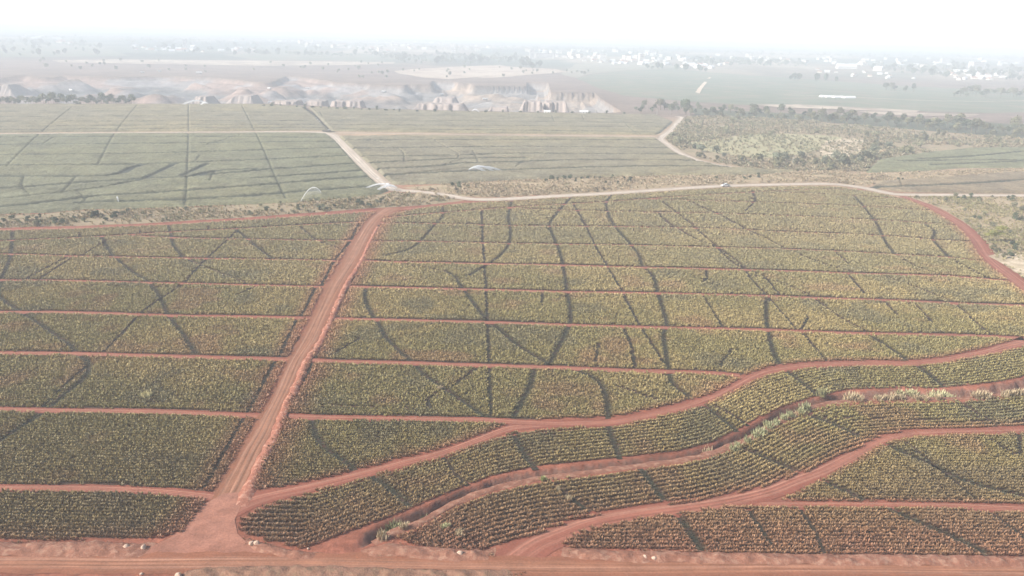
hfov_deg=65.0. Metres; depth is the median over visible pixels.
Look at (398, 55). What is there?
woods
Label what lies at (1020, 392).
grass tuft
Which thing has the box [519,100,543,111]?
spoil heap
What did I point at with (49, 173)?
pineapple crop
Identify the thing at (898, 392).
grass tuft
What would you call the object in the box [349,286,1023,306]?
row track
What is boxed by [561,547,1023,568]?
road bank
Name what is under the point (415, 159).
pineapple crop
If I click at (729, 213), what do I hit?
row track
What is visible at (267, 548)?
road bank
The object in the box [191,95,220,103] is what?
spoil heap
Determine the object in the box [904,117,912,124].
tree
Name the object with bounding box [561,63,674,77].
field
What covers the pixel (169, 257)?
row track
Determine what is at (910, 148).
bush
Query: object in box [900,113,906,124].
tree
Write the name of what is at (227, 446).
furrow
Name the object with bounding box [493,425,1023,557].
track
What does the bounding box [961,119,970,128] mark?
tree
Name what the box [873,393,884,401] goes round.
grass tuft
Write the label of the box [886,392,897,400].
grass tuft
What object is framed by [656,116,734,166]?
valley road
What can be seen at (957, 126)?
tree
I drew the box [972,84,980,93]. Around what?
tree
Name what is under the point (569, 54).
town building
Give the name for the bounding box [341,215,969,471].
pineapple crop
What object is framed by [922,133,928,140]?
bush
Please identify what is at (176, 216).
weeds
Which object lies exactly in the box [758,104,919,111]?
strip
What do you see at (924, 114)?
strip
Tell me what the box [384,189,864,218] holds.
row track
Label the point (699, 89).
track scar
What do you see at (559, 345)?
furrow
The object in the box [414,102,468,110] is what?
spoil heap
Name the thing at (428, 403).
furrow
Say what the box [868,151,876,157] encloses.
bush
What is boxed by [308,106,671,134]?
pineapple crop
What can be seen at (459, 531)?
grass tuft
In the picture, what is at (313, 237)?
furrow
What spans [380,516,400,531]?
grass tuft
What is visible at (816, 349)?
furrow
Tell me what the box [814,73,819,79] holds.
plain tree
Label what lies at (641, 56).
apartment block
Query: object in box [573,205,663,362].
furrow
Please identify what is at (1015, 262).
straw patch
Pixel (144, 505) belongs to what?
pineapple crop
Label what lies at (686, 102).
tree
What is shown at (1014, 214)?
bush
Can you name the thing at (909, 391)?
grass tuft
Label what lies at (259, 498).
curving track
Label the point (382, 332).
furrow
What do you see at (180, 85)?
ground
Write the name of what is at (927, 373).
furrow
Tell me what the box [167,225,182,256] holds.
furrow
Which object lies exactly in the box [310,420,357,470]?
furrow
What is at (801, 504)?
branch track
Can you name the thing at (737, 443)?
grass tuft
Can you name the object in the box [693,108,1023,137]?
wood floor
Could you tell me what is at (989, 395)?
grass tuft
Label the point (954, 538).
furrow
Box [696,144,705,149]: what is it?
bush
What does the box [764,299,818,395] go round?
furrow
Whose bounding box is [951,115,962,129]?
tree
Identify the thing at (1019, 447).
furrow
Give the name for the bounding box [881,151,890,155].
bush
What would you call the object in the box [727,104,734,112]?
tree
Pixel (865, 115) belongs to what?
tree
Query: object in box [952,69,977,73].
warehouse
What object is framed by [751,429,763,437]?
grass tuft
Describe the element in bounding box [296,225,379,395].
furrow
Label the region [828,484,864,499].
furrow
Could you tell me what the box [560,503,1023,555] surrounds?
pineapple crop
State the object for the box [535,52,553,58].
apartment block
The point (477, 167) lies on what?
sprinkler
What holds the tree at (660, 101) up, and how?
on the ground at (180, 85)
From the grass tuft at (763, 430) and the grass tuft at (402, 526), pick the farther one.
the grass tuft at (763, 430)
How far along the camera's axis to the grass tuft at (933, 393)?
195.88 m
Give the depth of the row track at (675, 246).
330.49 m
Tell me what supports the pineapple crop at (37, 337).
on the ground at (180, 85)
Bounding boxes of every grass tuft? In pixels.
[138,390,151,397]
[376,529,388,540]
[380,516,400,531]
[399,521,408,529]
[440,521,450,528]
[454,528,464,536]
[565,494,574,499]
[725,442,739,452]
[734,441,741,447]
[740,434,753,443]
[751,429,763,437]
[758,426,768,433]
[763,420,775,428]
[772,417,779,426]
[779,412,788,420]
[782,409,796,418]
[793,407,806,413]
[798,401,811,410]
[816,387,829,398]
[842,389,860,401]
[854,393,864,401]
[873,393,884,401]
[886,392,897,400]
[893,389,904,395]
[905,388,917,396]
[909,394,920,399]
[920,393,930,399]
[926,391,937,396]
[929,388,947,396]
[931,392,943,399]
[970,390,983,399]
[974,389,993,398]
[982,389,994,399]
[1000,389,1016,397]
[1007,388,1019,396]
[1010,388,1023,395]
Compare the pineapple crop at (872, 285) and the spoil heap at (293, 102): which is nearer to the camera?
the pineapple crop at (872, 285)
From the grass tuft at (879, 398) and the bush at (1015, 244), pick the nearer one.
the grass tuft at (879, 398)
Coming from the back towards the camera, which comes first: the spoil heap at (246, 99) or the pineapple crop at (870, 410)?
the spoil heap at (246, 99)
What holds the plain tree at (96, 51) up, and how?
on the ground at (180, 85)
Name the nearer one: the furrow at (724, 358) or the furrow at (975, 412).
the furrow at (975, 412)
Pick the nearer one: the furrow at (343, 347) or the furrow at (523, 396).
the furrow at (523, 396)
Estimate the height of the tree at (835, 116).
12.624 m
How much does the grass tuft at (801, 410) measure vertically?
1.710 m
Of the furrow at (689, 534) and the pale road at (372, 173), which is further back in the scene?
the pale road at (372, 173)
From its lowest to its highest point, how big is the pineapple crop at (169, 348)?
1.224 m
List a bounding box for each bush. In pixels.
[51,217,57,222]
[673,136,683,143]
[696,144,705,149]
[696,152,705,156]
[712,145,720,151]
[722,127,729,133]
[738,155,746,159]
[753,153,763,159]
[772,152,781,156]
[772,156,782,166]
[780,151,790,159]
[797,151,804,155]
[813,158,818,164]
[820,155,829,163]
[826,158,835,166]
[830,150,841,158]
[837,153,848,164]
[856,154,864,160]
[861,150,870,156]
[868,144,878,151]
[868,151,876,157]
[871,131,880,136]
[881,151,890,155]
[883,141,893,145]
[905,145,913,153]
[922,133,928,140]
[1012,212,1018,219]
[1012,243,1019,249]
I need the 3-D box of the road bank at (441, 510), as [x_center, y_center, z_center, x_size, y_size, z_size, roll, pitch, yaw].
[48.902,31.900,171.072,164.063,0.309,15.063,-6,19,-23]
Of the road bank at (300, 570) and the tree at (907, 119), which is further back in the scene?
the tree at (907, 119)
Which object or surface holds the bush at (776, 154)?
on the valley floor at (712, 155)
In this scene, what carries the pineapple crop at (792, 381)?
on the ground at (180, 85)
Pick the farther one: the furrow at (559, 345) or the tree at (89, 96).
the tree at (89, 96)
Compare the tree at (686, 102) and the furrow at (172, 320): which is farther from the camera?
the tree at (686, 102)
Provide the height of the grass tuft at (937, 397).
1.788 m
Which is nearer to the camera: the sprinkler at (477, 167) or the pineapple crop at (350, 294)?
the pineapple crop at (350, 294)
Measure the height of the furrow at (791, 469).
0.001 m
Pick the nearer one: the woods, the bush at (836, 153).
the bush at (836, 153)
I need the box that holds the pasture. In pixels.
[691,134,841,157]
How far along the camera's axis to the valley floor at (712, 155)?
706.83 m
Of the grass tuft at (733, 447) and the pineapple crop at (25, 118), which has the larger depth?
the pineapple crop at (25, 118)
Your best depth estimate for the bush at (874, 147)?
635.21 m
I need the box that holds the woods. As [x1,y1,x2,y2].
[0,34,1023,78]
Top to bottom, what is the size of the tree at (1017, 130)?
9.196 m
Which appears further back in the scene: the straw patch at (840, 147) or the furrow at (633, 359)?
the straw patch at (840, 147)
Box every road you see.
[0,131,452,198]
[0,551,1023,575]
[163,208,402,540]
[440,182,1023,200]
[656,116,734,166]
[901,196,1023,291]
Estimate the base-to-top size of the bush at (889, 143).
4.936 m
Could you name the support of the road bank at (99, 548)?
on the ground at (180, 85)
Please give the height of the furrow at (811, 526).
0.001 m
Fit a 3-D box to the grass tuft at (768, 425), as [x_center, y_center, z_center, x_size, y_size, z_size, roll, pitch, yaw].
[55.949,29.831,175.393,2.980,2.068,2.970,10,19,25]
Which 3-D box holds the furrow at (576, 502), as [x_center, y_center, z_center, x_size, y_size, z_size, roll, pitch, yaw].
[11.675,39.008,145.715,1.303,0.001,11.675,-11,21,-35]
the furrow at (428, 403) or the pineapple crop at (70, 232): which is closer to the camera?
the furrow at (428, 403)
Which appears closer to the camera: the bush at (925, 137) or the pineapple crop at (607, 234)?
the pineapple crop at (607, 234)
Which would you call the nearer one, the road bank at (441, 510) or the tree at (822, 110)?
the road bank at (441, 510)
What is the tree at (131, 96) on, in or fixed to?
on the ground at (180, 85)
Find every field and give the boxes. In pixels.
[0,41,129,56]
[227,50,394,60]
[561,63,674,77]
[576,69,1023,112]
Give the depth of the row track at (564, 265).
299.41 m
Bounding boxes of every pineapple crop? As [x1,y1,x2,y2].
[0,103,327,132]
[0,132,388,213]
[0,211,374,239]
[0,221,364,255]
[0,235,347,280]
[0,256,337,311]
[0,282,321,352]
[0,314,306,408]
[0,355,285,485]
[0,412,254,539]
[129,491,204,537]
[236,345,1023,548]
[251,185,847,488]
[274,188,897,486]
[300,192,928,481]
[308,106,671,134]
[325,203,953,476]
[340,135,797,184]
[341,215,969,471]
[354,231,983,467]
[364,248,1006,465]
[374,271,1023,464]
[377,296,1023,462]
[395,394,1023,549]
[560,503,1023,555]
[646,330,1012,407]
[781,431,1023,503]
[866,147,1023,172]
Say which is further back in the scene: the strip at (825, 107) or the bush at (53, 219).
the strip at (825, 107)
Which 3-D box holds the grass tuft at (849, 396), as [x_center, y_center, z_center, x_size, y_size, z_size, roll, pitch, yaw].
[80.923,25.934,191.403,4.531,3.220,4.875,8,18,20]
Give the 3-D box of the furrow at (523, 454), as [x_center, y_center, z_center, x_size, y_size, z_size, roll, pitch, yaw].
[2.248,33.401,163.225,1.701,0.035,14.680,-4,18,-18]
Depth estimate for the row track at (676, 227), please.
362.39 m
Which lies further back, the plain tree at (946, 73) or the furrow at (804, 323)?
the plain tree at (946, 73)
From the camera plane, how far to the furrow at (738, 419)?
180.22 m
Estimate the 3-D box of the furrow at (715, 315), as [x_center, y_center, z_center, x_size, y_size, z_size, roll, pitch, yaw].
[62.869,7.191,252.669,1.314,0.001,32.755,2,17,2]
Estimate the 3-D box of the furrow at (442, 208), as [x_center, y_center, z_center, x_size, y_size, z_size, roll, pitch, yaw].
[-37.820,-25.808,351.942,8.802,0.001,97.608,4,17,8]
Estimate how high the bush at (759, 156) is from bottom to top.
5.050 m
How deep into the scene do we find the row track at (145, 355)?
207.56 m
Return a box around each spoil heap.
[0,84,37,97]
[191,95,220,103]
[225,94,263,103]
[270,99,303,104]
[305,99,329,105]
[330,99,366,107]
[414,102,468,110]
[433,96,458,102]
[489,106,508,111]
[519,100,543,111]
[543,100,568,112]
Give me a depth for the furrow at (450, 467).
155.21 m
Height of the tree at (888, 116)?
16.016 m
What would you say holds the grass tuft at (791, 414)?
on the ground at (180, 85)
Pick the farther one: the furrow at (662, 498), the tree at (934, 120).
the tree at (934, 120)
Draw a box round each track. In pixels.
[0,202,463,230]
[0,222,352,240]
[0,279,322,287]
[0,311,308,319]
[0,351,287,361]
[0,407,259,417]
[0,484,213,500]
[4,253,339,261]
[133,235,350,240]
[236,337,1023,516]
[287,413,559,425]
[302,107,334,131]
[311,358,739,376]
[331,132,643,136]
[335,317,1022,339]
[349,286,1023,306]
[365,260,1004,280]
[374,241,979,260]
[380,223,965,241]
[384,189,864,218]
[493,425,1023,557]
[508,208,956,226]
[653,199,931,210]
[748,500,1023,511]
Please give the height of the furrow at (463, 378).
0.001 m
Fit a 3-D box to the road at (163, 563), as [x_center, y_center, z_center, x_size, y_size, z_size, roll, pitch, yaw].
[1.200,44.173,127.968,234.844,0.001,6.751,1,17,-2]
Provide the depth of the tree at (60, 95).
900.01 m
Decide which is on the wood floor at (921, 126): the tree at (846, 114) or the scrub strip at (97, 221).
the tree at (846, 114)
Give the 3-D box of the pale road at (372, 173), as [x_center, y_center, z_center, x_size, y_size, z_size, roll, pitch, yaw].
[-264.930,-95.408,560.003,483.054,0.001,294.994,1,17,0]
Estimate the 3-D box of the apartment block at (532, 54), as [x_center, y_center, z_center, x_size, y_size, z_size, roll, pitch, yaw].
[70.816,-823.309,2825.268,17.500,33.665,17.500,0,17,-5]
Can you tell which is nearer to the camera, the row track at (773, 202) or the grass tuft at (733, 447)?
the grass tuft at (733, 447)
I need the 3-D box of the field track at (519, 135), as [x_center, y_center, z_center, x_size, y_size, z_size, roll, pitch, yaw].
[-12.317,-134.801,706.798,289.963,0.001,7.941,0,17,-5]
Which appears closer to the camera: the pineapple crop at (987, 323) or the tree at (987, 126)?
the pineapple crop at (987, 323)
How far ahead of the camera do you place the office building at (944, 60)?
3244.89 m
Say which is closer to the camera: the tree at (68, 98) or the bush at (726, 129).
the bush at (726, 129)
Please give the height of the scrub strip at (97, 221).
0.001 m
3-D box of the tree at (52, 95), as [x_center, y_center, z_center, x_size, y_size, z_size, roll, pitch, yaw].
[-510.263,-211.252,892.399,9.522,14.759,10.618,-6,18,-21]
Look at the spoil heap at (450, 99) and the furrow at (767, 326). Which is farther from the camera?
the spoil heap at (450, 99)
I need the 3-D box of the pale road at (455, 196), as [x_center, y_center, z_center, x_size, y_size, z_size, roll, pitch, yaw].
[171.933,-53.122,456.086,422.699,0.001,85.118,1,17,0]
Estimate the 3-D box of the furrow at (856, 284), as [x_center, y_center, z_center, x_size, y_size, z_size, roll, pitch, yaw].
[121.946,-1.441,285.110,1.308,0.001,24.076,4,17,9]
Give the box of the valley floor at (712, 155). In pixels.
[666,116,1023,171]
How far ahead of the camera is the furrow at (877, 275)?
281.39 m
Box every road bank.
[0,540,157,558]
[181,565,512,575]
[236,226,378,506]
[245,538,322,559]
[360,543,495,561]
[371,393,1003,544]
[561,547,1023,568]
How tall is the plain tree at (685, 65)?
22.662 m
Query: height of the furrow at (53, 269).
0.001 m
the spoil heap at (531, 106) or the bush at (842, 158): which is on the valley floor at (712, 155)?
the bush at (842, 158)
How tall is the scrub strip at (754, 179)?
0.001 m
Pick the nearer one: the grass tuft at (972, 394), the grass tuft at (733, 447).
the grass tuft at (733, 447)
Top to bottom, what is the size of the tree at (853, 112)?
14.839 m
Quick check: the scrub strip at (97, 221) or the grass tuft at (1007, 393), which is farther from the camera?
the scrub strip at (97, 221)
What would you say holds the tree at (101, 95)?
on the ground at (180, 85)
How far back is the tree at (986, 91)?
1434.87 m
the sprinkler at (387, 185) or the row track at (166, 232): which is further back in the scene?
the sprinkler at (387, 185)
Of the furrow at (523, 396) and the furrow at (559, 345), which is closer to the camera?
the furrow at (523, 396)
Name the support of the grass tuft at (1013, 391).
on the ground at (180, 85)
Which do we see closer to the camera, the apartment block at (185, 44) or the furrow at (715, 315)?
the furrow at (715, 315)
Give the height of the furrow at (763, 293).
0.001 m
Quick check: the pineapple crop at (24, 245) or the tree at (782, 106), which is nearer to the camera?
the pineapple crop at (24, 245)
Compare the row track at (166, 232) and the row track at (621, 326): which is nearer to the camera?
the row track at (621, 326)
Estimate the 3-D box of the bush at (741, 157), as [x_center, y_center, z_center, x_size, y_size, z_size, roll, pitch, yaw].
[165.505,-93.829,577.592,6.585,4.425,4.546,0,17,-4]
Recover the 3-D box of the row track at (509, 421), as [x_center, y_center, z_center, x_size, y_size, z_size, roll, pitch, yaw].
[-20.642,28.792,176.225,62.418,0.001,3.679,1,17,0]
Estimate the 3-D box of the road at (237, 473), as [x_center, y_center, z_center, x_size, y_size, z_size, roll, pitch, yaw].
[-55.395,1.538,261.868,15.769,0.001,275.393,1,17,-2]
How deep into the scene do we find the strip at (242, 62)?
2123.79 m
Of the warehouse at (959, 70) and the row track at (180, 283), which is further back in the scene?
the warehouse at (959, 70)
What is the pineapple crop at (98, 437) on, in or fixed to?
on the ground at (180, 85)
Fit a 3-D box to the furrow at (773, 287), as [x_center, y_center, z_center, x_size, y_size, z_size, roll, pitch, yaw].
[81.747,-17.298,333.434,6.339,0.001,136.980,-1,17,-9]
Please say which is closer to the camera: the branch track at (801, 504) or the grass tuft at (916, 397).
the branch track at (801, 504)
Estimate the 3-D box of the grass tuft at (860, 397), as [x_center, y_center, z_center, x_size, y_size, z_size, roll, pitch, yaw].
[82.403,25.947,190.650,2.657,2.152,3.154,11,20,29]
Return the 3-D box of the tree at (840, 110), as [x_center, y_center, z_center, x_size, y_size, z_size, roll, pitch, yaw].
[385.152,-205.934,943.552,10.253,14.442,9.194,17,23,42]
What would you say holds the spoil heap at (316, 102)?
on the ground at (180, 85)
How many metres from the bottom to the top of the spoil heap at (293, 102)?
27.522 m
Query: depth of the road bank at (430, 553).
129.96 m
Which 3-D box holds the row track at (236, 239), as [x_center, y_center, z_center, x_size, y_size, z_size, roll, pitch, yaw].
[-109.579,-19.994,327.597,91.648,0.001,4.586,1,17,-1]
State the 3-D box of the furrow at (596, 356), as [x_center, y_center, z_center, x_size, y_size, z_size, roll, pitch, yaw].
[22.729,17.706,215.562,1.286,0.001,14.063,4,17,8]
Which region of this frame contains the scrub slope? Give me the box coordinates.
[911,197,1023,277]
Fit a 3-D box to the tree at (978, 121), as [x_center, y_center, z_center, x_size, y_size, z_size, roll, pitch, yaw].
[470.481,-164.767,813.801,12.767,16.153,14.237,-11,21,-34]
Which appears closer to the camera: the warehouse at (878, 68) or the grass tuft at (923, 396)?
the grass tuft at (923, 396)
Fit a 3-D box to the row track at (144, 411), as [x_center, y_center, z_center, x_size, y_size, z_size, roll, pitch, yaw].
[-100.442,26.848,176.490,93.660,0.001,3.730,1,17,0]
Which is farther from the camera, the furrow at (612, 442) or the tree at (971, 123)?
the tree at (971, 123)
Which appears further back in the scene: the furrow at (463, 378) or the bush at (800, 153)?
the bush at (800, 153)
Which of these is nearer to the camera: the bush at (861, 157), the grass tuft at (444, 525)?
the grass tuft at (444, 525)
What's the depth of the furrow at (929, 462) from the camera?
159.41 m
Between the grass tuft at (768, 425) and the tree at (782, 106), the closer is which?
the grass tuft at (768, 425)
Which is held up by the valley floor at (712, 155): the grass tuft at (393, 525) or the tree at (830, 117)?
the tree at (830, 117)
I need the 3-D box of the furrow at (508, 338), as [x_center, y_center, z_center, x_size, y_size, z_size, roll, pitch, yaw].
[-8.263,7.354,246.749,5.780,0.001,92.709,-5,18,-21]
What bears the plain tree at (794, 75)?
on the ground at (180, 85)
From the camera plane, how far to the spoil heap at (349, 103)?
965.23 m
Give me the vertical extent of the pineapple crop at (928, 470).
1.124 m
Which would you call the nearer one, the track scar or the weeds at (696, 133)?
the weeds at (696, 133)
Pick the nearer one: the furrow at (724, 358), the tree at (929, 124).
the furrow at (724, 358)
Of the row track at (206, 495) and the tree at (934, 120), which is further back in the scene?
the tree at (934, 120)
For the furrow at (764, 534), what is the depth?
139.34 m
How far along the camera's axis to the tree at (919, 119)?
865.08 m
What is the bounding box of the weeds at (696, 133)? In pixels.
[666,114,1023,170]
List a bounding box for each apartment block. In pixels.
[182,39,188,49]
[529,49,534,58]
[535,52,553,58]
[600,53,606,61]
[638,53,644,60]
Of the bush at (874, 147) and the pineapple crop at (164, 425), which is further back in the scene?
the bush at (874, 147)
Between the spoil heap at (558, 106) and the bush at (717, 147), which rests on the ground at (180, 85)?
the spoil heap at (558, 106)
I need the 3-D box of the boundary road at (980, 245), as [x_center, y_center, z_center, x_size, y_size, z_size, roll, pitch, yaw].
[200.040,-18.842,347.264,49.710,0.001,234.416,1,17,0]
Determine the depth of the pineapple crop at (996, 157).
603.72 m
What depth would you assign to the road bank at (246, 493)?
184.28 m
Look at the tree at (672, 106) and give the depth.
944.76 m
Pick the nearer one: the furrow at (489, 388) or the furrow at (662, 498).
the furrow at (662, 498)
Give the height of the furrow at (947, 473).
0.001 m
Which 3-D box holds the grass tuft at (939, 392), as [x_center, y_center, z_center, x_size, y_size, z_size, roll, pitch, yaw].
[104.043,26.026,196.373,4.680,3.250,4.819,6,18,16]
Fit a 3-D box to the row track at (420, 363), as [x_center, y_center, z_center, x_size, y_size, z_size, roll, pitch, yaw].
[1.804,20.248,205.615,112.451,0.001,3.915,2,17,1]
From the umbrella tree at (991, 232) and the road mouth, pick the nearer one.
the road mouth
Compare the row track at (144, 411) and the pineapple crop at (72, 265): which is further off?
the pineapple crop at (72, 265)
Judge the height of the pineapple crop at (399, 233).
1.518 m
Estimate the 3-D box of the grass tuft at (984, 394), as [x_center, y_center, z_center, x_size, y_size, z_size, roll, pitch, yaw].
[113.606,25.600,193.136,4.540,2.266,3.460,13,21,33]
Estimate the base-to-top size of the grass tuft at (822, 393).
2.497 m
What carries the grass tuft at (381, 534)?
on the ground at (180, 85)
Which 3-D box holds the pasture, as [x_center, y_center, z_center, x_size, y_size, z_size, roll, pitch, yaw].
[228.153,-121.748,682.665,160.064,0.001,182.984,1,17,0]
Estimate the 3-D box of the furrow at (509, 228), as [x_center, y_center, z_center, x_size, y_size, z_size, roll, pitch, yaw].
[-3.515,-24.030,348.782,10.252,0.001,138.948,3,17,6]
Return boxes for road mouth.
[145,492,259,553]
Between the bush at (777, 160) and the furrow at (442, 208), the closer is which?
the furrow at (442, 208)
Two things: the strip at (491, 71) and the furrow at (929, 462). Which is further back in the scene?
the strip at (491, 71)
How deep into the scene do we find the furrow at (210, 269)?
285.46 m
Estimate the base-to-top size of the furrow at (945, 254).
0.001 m
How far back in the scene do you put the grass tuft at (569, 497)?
146.54 m
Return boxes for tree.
[48,91,55,103]
[56,93,64,98]
[65,95,73,100]
[87,94,94,101]
[93,48,99,53]
[97,92,104,103]
[128,94,135,103]
[655,98,665,109]
[668,103,675,114]
[680,98,690,114]
[683,63,688,69]
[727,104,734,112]
[737,107,744,116]
[750,107,756,116]
[777,104,785,111]
[787,109,795,117]
[792,72,797,78]
[809,111,816,117]
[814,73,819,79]
[817,108,827,119]
[828,113,834,122]
[833,112,839,121]
[836,106,844,118]
[843,111,852,122]
[848,109,857,119]
[860,112,869,123]
[884,111,894,125]
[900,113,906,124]
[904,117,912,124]
[913,116,923,126]
[925,122,933,128]
[928,68,935,74]
[931,116,939,128]
[943,113,952,128]
[944,70,950,77]
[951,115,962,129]
[953,122,961,130]
[958,113,966,120]
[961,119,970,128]
[966,120,976,131]
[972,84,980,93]
[973,118,984,132]
[982,89,989,96]
[983,122,991,133]
[984,225,1008,240]
[998,87,1005,94]
[1009,115,1022,125]
[1010,87,1018,96]
[1013,127,1021,134]
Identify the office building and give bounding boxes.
[940,58,949,63]
[968,61,985,68]
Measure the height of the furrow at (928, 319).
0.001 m
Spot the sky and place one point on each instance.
(937, 25)
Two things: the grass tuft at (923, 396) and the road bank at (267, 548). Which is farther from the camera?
the grass tuft at (923, 396)
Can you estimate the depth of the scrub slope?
410.80 m
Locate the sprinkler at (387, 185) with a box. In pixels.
[371,183,396,187]
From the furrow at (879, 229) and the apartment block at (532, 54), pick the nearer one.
the furrow at (879, 229)
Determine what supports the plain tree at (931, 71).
on the ground at (180, 85)
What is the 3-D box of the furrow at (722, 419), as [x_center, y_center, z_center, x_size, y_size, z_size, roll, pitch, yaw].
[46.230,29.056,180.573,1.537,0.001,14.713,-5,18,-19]
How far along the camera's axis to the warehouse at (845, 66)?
2610.32 m
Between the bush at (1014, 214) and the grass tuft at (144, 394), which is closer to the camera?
the grass tuft at (144, 394)
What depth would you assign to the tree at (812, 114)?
902.81 m
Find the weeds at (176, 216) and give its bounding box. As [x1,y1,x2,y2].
[0,190,454,227]
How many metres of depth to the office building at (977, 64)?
2846.28 m
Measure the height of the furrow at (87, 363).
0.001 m
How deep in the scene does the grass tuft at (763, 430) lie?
173.03 m
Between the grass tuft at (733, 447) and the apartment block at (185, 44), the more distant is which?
the apartment block at (185, 44)
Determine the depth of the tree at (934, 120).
850.75 m
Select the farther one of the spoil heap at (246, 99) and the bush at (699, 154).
the spoil heap at (246, 99)
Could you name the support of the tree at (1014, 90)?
on the ground at (180, 85)
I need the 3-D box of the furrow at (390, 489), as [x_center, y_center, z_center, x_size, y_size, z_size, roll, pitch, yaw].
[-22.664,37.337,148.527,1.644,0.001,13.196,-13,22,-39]
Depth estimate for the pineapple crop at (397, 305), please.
288.75 m
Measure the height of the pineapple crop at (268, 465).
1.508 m
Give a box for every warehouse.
[835,63,856,68]
[873,66,883,70]
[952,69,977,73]
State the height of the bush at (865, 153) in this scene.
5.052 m
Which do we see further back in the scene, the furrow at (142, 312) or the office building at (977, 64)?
the office building at (977, 64)
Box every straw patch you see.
[820,138,863,158]
[870,171,1023,193]
[989,253,1023,276]
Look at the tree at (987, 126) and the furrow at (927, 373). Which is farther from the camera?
the tree at (987, 126)
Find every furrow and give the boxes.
[0,232,91,441]
[39,259,69,279]
[40,366,88,407]
[101,238,197,354]
[103,232,235,351]
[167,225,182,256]
[182,257,246,283]
[202,225,358,487]
[235,230,271,258]
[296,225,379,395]
[300,227,340,249]
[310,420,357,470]
[329,339,358,355]
[363,289,486,416]
[369,476,410,505]
[385,207,443,255]
[425,394,435,408]
[440,457,470,486]
[446,272,553,365]
[451,368,476,386]
[467,202,511,275]
[480,211,492,417]
[510,371,535,418]
[511,436,537,470]
[547,197,572,365]
[557,489,589,511]
[572,370,621,462]
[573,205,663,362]
[593,345,599,362]
[604,195,688,397]
[622,328,636,368]
[637,468,664,500]
[657,213,779,294]
[662,202,796,329]
[677,517,703,550]
[682,199,990,334]
[702,296,723,326]
[702,406,738,431]
[714,407,749,425]
[717,350,731,365]
[745,511,773,547]
[748,451,795,471]
[755,276,867,331]
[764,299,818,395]
[798,510,825,552]
[801,318,808,328]
[802,333,826,360]
[809,415,856,435]
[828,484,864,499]
[849,276,864,293]
[854,197,894,253]
[871,338,944,386]
[888,446,1023,496]
[892,510,983,553]
[908,445,977,499]
[916,306,932,322]
[924,225,948,256]
[957,400,997,425]
[988,513,1023,538]
[989,434,1022,455]
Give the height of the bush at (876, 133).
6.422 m
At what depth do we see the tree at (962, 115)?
856.30 m
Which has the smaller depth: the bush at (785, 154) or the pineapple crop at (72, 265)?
the pineapple crop at (72, 265)
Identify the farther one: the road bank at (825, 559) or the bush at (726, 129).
the bush at (726, 129)
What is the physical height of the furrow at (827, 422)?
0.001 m
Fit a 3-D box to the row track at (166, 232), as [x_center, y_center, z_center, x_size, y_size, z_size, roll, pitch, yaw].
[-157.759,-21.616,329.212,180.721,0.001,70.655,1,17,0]
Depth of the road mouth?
134.19 m
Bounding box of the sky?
[0,0,1023,52]
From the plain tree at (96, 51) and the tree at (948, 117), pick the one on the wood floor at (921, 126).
the tree at (948, 117)
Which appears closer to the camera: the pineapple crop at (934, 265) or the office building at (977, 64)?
the pineapple crop at (934, 265)
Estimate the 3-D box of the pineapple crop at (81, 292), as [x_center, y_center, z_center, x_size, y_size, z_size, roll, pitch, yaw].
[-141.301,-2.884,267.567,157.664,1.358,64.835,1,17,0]
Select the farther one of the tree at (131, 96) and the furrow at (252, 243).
the tree at (131, 96)
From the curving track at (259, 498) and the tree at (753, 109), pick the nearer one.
the curving track at (259, 498)
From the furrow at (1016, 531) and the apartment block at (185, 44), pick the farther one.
the apartment block at (185, 44)
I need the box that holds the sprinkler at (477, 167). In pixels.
[468,165,492,170]
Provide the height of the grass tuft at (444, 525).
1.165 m
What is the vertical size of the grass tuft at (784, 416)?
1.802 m
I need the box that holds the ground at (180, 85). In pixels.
[0,29,1023,575]
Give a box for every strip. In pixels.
[0,192,462,227]
[53,59,394,65]
[395,65,567,78]
[403,169,1022,197]
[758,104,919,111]
[860,111,979,116]
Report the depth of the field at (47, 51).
2552.74 m
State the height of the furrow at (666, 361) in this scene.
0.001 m
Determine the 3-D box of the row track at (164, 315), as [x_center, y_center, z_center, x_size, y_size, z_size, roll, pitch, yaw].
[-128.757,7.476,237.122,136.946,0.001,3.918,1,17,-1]
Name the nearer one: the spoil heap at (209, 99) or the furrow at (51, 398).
the furrow at (51, 398)
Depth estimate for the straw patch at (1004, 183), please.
494.31 m
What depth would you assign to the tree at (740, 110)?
927.16 m
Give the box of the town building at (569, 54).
[567,52,574,56]
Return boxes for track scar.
[696,77,710,92]
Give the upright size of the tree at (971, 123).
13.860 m
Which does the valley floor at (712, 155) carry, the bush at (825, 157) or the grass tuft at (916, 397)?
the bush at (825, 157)
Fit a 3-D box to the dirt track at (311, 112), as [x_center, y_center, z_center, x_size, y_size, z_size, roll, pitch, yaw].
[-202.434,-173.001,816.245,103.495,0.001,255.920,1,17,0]
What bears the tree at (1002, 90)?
on the ground at (180, 85)
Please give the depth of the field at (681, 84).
1472.89 m
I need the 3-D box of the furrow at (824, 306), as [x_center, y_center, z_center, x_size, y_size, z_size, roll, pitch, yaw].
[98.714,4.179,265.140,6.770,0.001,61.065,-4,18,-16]
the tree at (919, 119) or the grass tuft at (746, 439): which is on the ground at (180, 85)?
the grass tuft at (746, 439)

